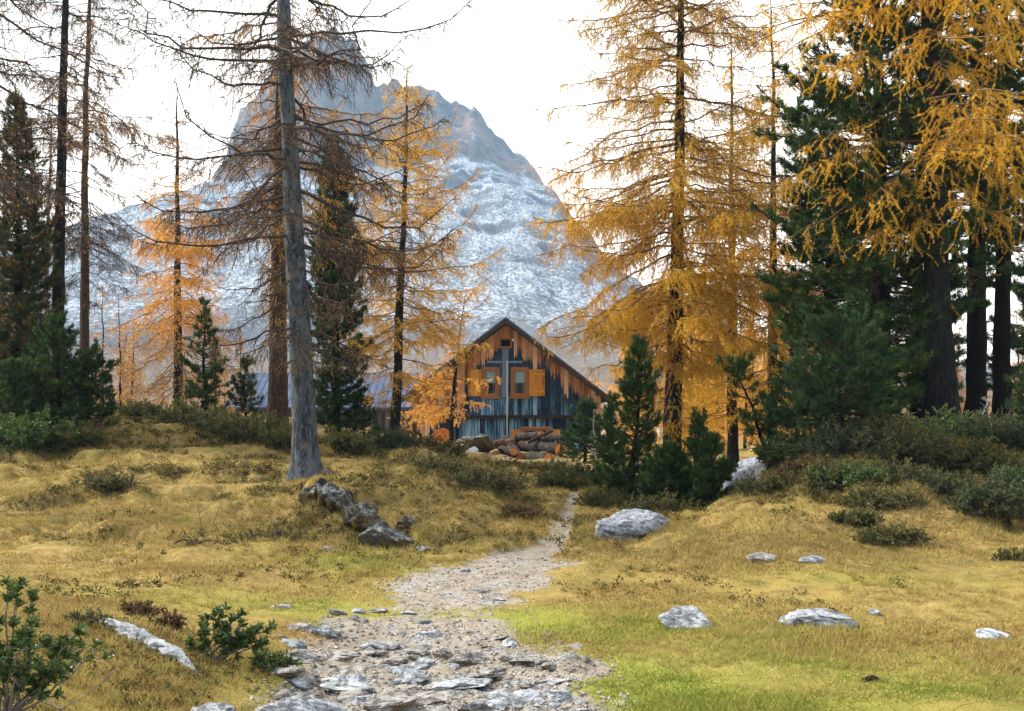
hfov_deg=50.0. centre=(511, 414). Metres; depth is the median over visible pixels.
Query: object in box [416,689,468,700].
path stone
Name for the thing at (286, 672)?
path stone
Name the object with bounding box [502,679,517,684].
path stone
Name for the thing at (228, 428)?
shrub
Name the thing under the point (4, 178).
larch tree
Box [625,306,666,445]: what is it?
larch tree
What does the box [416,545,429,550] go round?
path stone
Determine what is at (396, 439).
shrub
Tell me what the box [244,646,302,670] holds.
shrub
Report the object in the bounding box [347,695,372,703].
path stone
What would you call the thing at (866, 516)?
shrub
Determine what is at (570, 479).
shrub
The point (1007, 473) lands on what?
shrub
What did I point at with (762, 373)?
larch tree
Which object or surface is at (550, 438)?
log
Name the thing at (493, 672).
path stone
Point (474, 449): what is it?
rock
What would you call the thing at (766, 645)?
grass
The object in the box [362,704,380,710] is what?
path stone
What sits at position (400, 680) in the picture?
path stone
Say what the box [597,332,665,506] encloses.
young pine
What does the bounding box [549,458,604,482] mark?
shrub
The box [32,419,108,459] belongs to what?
shrub
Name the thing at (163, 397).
larch tree
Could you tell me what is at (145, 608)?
shrub
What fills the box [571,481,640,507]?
shrub
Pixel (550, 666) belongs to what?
path stone
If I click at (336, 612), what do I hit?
path stone
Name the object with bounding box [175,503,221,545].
fallen branch
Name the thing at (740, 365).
young pine
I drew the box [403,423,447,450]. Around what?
shrub
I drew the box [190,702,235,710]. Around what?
rock
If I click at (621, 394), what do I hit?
larch tree
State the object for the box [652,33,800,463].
larch tree
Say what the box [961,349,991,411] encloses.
larch tree
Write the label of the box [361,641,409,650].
path stone
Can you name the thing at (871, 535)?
shrub
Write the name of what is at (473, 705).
path stone
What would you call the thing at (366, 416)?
young pine
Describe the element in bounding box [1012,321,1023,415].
larch tree
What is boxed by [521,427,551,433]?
window
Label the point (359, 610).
path stone
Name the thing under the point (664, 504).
shrub
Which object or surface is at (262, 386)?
long barn
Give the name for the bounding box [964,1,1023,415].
stone pine
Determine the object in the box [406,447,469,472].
shrub
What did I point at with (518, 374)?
window
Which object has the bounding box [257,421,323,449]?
shrub
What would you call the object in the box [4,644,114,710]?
fallen branch
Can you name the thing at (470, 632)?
path stone
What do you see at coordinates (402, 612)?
path stone
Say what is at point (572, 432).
young pine
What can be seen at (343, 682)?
path stone
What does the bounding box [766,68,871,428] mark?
stone pine
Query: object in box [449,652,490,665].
path stone
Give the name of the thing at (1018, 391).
young pine
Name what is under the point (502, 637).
path stone
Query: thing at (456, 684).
path stone
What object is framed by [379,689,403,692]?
path stone
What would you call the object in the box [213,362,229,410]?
larch tree
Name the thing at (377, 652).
path stone
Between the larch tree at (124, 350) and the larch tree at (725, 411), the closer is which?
the larch tree at (725, 411)
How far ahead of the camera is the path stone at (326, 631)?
7.84 m
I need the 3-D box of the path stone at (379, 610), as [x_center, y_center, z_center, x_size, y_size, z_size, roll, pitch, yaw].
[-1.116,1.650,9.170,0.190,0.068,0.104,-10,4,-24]
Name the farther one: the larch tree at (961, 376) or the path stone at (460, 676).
the larch tree at (961, 376)
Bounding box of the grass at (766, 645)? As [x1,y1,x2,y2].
[0,413,1023,710]
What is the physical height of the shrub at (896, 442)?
0.897 m
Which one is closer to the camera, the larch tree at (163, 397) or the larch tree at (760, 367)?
the larch tree at (760, 367)
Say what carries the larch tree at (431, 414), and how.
on the ground at (534, 562)
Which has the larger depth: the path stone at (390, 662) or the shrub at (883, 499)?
the shrub at (883, 499)
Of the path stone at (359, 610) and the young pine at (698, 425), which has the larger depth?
the young pine at (698, 425)
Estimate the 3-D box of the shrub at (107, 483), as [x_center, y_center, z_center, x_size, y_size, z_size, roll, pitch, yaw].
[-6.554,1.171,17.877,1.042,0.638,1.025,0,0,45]
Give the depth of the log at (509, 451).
38.42 m
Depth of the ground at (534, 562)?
10.63 m
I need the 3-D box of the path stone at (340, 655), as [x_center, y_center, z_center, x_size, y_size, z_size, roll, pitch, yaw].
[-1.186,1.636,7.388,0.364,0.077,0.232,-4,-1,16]
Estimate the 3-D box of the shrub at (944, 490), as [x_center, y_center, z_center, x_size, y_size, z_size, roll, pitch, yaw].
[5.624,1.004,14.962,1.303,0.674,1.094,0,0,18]
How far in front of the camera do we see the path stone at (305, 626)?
7.96 m
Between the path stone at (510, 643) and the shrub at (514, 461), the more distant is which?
the shrub at (514, 461)
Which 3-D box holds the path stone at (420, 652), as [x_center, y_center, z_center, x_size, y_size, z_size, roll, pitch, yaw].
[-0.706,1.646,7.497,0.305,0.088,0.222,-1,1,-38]
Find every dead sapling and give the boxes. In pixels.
[585,408,598,457]
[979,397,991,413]
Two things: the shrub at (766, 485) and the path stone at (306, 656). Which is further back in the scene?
the shrub at (766, 485)
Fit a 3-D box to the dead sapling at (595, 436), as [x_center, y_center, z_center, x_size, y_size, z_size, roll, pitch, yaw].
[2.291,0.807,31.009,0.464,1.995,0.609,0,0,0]
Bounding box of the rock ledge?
[306,478,388,533]
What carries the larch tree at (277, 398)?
on the ground at (534, 562)
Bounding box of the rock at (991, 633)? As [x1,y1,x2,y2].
[974,628,1010,638]
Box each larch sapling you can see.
[89,284,120,403]
[106,287,142,405]
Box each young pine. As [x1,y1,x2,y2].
[0,357,56,440]
[2,309,120,433]
[51,346,121,421]
[171,294,239,415]
[227,353,265,420]
[348,394,380,437]
[556,396,605,463]
[585,389,628,494]
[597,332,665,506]
[626,438,708,510]
[677,406,715,507]
[688,427,740,506]
[714,350,779,470]
[747,370,840,446]
[765,298,914,435]
[1003,360,1023,447]
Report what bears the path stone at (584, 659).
on the ground at (534, 562)
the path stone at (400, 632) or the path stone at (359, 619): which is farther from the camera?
the path stone at (359, 619)
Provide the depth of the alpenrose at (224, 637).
6.53 m
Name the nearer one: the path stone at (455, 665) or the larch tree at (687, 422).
the path stone at (455, 665)
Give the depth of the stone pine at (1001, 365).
23.31 m
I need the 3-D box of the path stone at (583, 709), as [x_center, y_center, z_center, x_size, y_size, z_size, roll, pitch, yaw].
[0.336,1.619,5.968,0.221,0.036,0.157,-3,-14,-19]
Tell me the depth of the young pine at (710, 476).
17.04 m
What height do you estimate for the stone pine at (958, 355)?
11.358 m
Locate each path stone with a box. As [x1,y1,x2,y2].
[268,604,291,608]
[270,667,304,677]
[274,688,297,699]
[281,638,307,648]
[282,649,326,663]
[286,623,313,631]
[289,677,314,689]
[293,673,320,680]
[296,690,315,697]
[307,625,337,639]
[320,674,376,693]
[323,649,361,660]
[326,667,339,673]
[327,609,346,614]
[337,688,368,702]
[339,663,375,672]
[341,699,354,709]
[344,634,358,638]
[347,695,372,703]
[348,615,368,623]
[351,608,364,613]
[352,695,370,706]
[359,691,416,710]
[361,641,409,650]
[361,649,387,656]
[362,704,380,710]
[368,607,388,612]
[376,657,408,669]
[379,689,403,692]
[386,677,415,686]
[387,664,429,684]
[389,648,429,656]
[391,630,406,634]
[391,644,401,648]
[400,610,416,614]
[407,654,422,660]
[410,657,436,669]
[413,630,440,637]
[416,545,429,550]
[416,620,430,623]
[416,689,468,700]
[417,644,434,650]
[418,693,453,704]
[423,678,492,690]
[426,672,437,676]
[432,648,460,659]
[442,637,454,640]
[447,663,459,668]
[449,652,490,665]
[453,703,468,710]
[455,673,465,677]
[462,631,476,634]
[462,689,483,695]
[466,666,506,678]
[466,701,487,709]
[470,587,488,592]
[485,597,505,600]
[486,690,509,710]
[491,648,507,651]
[494,636,506,639]
[497,656,512,661]
[502,638,518,647]
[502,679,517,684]
[503,688,544,708]
[508,658,533,663]
[517,679,534,687]
[523,654,548,666]
[535,680,545,683]
[540,662,554,669]
[540,690,571,702]
[544,663,556,669]
[546,678,569,686]
[547,701,560,708]
[552,652,573,661]
[564,708,590,710]
[565,642,583,649]
[570,654,590,662]
[570,699,588,704]
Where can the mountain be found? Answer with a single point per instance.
(526, 283)
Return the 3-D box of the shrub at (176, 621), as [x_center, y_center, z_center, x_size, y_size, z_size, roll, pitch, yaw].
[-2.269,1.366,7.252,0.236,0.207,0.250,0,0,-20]
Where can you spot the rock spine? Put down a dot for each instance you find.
(164, 647)
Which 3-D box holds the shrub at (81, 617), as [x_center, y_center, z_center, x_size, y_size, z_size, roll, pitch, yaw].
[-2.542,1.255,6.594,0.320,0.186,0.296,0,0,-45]
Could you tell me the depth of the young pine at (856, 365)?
16.79 m
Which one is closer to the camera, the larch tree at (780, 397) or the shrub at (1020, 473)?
the shrub at (1020, 473)
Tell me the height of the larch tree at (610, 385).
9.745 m
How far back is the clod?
6.53 m
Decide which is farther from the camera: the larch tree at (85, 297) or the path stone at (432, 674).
the larch tree at (85, 297)
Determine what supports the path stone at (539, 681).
on the ground at (534, 562)
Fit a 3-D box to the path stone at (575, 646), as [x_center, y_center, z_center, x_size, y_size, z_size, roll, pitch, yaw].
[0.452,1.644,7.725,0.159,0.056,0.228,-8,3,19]
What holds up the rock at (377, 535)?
on the ground at (534, 562)
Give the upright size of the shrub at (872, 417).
1.016 m
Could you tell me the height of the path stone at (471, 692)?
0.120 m
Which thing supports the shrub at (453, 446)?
on the ground at (534, 562)
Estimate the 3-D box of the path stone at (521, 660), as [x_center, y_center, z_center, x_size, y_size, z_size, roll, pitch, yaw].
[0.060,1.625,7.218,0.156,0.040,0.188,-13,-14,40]
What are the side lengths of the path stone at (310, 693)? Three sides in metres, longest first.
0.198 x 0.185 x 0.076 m
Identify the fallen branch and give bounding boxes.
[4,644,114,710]
[93,462,150,486]
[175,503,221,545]
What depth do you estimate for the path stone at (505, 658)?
7.23 m
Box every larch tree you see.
[0,0,127,333]
[0,0,164,418]
[0,0,186,381]
[29,85,75,393]
[89,84,258,410]
[106,0,484,481]
[108,327,137,403]
[114,322,155,405]
[117,354,142,402]
[133,365,145,397]
[156,374,171,408]
[164,340,198,408]
[170,0,397,431]
[206,348,235,411]
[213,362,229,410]
[220,333,255,410]
[307,59,510,441]
[387,288,501,442]
[519,0,826,451]
[595,375,603,434]
[601,339,649,442]
[603,284,660,436]
[609,315,662,449]
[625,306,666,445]
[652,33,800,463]
[656,328,726,449]
[661,267,726,445]
[682,252,726,447]
[682,322,725,448]
[683,0,823,439]
[683,320,744,448]
[686,380,726,446]
[717,0,1023,425]
[719,322,740,439]
[723,316,766,448]
[724,310,767,442]
[750,270,813,447]
[750,334,779,435]
[953,326,966,413]
[955,346,962,412]
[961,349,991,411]
[988,304,1023,416]
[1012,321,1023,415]
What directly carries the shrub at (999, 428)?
on the ground at (534, 562)
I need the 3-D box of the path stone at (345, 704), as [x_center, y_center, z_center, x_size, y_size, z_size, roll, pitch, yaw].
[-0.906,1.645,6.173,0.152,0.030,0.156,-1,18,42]
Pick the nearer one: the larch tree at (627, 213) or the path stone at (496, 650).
the path stone at (496, 650)
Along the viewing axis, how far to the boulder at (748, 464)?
18.46 m
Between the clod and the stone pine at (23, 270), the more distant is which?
the stone pine at (23, 270)
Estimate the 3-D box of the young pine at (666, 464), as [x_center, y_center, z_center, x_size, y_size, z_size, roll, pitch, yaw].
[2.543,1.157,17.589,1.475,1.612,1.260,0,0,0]
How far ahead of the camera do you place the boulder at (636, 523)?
14.12 m
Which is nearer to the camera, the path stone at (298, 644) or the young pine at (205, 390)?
the path stone at (298, 644)
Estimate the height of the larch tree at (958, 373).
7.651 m
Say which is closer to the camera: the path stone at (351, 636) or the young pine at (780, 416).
the path stone at (351, 636)
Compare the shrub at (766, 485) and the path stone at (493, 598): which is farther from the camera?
the shrub at (766, 485)
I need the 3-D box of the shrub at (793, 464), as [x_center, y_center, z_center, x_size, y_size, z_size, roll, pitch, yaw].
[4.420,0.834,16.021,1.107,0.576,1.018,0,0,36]
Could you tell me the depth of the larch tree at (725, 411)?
69.09 m
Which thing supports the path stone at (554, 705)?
on the ground at (534, 562)
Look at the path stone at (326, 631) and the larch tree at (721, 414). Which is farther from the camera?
the larch tree at (721, 414)
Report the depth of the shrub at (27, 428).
21.92 m
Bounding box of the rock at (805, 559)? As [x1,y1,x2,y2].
[799,555,823,562]
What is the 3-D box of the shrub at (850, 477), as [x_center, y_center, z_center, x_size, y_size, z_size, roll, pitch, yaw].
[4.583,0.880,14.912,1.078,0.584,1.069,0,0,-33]
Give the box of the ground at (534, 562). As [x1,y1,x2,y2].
[0,410,1023,710]
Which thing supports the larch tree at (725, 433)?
on the ground at (534, 562)
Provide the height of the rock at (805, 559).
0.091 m
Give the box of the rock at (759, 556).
[745,552,776,563]
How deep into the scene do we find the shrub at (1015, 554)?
11.74 m
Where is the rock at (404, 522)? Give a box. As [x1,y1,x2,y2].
[395,516,417,532]
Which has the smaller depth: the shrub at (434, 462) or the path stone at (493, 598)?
the path stone at (493, 598)
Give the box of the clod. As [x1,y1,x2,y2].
[862,675,878,681]
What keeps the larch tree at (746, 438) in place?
on the ground at (534, 562)
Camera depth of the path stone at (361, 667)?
6.95 m
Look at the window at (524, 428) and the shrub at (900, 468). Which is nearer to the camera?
the shrub at (900, 468)
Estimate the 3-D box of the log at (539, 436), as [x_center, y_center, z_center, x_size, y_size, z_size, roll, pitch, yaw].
[1.007,0.798,39.297,1.014,0.563,0.133,0,0,-12]
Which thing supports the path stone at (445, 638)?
on the ground at (534, 562)
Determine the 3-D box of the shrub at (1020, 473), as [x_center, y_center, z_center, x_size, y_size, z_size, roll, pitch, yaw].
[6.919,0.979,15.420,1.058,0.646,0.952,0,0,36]
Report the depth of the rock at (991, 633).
7.84 m
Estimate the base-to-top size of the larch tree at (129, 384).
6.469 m
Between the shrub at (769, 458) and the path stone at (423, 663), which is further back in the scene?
the shrub at (769, 458)
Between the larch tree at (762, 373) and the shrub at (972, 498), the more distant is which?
the larch tree at (762, 373)
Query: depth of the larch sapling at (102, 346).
36.01 m
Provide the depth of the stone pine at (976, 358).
22.30 m
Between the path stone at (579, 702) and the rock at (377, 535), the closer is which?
the path stone at (579, 702)
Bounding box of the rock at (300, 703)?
[252,695,346,710]
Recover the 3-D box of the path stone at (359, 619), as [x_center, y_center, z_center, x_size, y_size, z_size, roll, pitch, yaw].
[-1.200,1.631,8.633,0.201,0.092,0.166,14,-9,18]
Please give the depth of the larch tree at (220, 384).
65.86 m
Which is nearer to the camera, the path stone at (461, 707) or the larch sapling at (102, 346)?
the path stone at (461, 707)
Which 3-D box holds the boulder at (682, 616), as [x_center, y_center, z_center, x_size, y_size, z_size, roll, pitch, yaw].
[1.333,1.604,8.435,0.422,0.250,0.343,0,0,-11]
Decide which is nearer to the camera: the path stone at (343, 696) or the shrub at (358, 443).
the path stone at (343, 696)
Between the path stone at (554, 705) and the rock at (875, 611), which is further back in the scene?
the rock at (875, 611)
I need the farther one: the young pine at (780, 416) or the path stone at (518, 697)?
the young pine at (780, 416)
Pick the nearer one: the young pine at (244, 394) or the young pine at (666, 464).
the young pine at (666, 464)
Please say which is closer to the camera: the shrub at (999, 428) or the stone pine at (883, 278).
the shrub at (999, 428)
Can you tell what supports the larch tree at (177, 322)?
on the ground at (534, 562)
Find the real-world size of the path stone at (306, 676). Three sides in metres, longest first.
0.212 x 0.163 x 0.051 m
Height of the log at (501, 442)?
0.392 m
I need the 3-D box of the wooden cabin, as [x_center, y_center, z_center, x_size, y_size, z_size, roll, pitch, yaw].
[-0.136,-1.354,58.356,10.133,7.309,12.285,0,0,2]
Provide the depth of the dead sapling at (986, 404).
18.49 m
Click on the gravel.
(498, 684)
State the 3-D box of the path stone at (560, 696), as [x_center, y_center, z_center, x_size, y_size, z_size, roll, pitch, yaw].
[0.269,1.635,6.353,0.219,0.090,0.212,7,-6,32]
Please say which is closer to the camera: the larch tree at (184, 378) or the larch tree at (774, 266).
the larch tree at (774, 266)
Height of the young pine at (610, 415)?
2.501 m
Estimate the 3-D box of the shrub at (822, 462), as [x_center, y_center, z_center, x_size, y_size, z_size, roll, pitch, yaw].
[4.488,0.843,15.243,1.145,0.641,1.173,0,0,-22]
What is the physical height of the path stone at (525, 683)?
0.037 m
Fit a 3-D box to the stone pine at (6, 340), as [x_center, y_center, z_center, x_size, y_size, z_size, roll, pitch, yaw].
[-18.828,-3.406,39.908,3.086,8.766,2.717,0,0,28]
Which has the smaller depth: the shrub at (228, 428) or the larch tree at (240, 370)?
the shrub at (228, 428)
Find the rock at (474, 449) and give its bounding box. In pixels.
[466,446,478,451]
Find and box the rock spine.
[96,618,200,674]
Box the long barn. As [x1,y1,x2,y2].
[226,372,429,434]
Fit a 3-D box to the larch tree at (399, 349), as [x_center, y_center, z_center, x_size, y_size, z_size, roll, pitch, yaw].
[-2.958,-4.232,30.033,5.458,10.887,5.223,0,0,38]
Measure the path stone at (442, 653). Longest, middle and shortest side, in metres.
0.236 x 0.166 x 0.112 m
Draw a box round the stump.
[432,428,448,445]
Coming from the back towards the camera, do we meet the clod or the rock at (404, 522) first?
the rock at (404, 522)
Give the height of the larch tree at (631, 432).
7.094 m
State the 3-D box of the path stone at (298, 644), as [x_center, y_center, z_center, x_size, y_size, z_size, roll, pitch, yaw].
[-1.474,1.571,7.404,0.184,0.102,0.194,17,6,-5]
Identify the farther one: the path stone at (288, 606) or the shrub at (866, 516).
the shrub at (866, 516)
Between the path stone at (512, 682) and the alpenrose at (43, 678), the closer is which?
the alpenrose at (43, 678)
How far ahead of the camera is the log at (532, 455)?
37.88 m
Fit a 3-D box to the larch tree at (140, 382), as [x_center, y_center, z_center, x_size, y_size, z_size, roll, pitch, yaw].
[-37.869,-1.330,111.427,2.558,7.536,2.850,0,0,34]
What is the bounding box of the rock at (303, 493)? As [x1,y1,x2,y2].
[298,485,314,504]
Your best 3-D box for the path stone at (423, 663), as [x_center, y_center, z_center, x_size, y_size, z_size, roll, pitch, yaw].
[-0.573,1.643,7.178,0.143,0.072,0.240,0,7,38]
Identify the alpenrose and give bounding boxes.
[0,575,114,710]
[183,601,278,662]
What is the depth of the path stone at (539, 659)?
7.22 m
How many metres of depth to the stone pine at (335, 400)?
28.73 m
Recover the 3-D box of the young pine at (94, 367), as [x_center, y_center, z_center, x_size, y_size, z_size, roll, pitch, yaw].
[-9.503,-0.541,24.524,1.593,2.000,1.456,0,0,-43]
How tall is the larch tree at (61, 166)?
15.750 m
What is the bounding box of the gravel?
[247,553,641,710]
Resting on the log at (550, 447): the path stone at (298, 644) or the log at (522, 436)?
the log at (522, 436)
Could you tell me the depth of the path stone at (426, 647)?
7.66 m
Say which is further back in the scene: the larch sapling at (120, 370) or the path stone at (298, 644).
the larch sapling at (120, 370)
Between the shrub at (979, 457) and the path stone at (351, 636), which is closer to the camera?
the path stone at (351, 636)
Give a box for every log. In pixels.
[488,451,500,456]
[494,438,515,447]
[499,446,516,455]
[502,436,524,459]
[514,431,543,440]
[518,441,559,455]
[523,451,554,459]
[526,429,553,443]
[536,434,564,441]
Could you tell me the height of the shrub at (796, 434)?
0.877 m
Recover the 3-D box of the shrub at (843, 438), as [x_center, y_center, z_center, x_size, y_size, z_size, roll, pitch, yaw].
[5.247,0.397,16.665,2.024,0.996,1.590,0,0,0]
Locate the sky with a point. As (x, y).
(511, 65)
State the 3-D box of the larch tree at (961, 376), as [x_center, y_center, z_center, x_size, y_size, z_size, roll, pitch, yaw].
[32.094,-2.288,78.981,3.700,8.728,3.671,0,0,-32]
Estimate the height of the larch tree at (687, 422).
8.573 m
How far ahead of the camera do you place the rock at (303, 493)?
16.12 m
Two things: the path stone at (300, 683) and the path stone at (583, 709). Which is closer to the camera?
the path stone at (583, 709)
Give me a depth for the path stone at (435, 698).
6.19 m
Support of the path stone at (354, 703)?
on the ground at (534, 562)
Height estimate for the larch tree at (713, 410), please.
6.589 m
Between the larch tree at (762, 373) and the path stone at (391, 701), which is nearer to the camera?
the path stone at (391, 701)
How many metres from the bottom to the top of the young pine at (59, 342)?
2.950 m
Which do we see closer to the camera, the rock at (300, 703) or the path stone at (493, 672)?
the rock at (300, 703)
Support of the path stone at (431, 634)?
on the ground at (534, 562)
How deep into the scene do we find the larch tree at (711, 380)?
47.07 m
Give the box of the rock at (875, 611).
[868,609,881,614]
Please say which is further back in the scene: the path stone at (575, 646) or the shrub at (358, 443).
the shrub at (358, 443)
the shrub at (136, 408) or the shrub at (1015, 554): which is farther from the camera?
the shrub at (136, 408)
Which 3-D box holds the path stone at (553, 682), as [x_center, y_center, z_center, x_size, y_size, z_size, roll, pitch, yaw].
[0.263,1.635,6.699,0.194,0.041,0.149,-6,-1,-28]
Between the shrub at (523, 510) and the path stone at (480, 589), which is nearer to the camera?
the path stone at (480, 589)
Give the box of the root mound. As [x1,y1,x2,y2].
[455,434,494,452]
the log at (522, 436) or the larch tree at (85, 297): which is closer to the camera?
the larch tree at (85, 297)
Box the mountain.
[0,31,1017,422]
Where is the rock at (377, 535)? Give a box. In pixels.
[358,524,413,550]
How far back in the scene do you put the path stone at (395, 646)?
7.66 m
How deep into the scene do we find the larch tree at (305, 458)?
19.79 m
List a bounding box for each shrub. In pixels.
[0,403,83,457]
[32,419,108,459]
[62,606,117,628]
[70,467,139,495]
[108,397,168,417]
[117,594,165,616]
[140,391,231,427]
[151,606,187,629]
[187,405,291,444]
[226,521,316,543]
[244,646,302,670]
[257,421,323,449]
[317,425,377,456]
[357,423,427,450]
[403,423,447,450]
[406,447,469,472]
[431,434,470,458]
[447,456,531,498]
[491,456,523,464]
[495,498,545,520]
[523,453,568,471]
[534,461,591,490]
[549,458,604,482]
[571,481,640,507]
[605,487,705,512]
[728,465,797,496]
[747,436,805,468]
[748,417,854,460]
[775,452,837,478]
[784,453,880,494]
[787,408,923,463]
[800,458,895,492]
[811,400,928,437]
[824,503,884,528]
[831,477,929,512]
[846,515,935,547]
[847,418,966,473]
[859,453,948,488]
[891,403,1008,448]
[892,464,978,497]
[930,436,1023,475]
[940,402,1023,449]
[941,471,1023,526]
[963,461,1023,482]
[980,463,1023,506]
[991,547,1023,561]
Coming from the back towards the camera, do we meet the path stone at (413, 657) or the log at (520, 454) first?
the log at (520, 454)
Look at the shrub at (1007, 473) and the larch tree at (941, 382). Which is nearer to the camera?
the shrub at (1007, 473)
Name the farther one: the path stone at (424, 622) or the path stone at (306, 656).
the path stone at (424, 622)
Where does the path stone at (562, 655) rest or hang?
on the ground at (534, 562)
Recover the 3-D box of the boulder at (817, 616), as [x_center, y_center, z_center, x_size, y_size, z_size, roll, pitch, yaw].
[2.313,1.589,8.337,0.589,0.221,0.388,0,0,6]
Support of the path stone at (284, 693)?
on the ground at (534, 562)
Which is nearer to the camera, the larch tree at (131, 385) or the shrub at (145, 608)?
the shrub at (145, 608)
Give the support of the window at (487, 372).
in the wooden cabin
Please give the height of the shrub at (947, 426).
0.936 m
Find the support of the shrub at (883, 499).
on the ground at (534, 562)
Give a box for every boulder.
[594,509,668,542]
[658,606,712,629]
[723,457,765,493]
[779,608,858,628]
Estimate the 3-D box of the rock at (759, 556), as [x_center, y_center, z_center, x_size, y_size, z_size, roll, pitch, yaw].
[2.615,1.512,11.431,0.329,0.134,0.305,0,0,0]
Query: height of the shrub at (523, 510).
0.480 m
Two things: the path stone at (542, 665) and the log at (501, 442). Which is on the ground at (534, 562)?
the path stone at (542, 665)
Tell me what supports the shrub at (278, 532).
on the ground at (534, 562)
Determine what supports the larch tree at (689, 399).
on the ground at (534, 562)
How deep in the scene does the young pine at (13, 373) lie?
22.81 m
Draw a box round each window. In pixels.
[480,367,498,398]
[511,367,528,396]
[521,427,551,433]
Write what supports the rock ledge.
on the ground at (534, 562)
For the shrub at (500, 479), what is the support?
on the ground at (534, 562)
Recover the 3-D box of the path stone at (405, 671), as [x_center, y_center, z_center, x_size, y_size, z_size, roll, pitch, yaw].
[-0.633,1.607,6.774,0.232,0.092,0.326,0,6,-43]
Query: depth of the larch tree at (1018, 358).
58.92 m
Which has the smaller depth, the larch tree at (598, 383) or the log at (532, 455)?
the log at (532, 455)
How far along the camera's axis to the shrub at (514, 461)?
27.91 m
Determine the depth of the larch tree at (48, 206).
40.06 m
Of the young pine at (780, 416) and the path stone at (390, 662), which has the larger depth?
the young pine at (780, 416)
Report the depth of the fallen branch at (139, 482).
18.00 m
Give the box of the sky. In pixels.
[0,0,1023,365]
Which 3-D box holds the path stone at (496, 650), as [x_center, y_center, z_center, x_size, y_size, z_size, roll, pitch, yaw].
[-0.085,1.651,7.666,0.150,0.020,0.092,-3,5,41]
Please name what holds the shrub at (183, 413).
on the ground at (534, 562)
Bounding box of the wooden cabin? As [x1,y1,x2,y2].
[401,317,608,448]
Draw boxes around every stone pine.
[0,85,71,423]
[0,235,11,416]
[303,130,374,434]
[749,0,1019,421]
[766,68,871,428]
[857,45,994,419]
[889,0,1023,424]
[942,0,1023,420]
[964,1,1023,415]
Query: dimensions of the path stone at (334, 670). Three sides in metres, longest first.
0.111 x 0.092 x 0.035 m
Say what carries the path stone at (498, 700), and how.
on the ground at (534, 562)
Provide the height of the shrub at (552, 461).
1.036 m
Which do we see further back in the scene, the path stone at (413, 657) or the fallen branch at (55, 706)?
the path stone at (413, 657)
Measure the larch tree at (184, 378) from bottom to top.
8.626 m

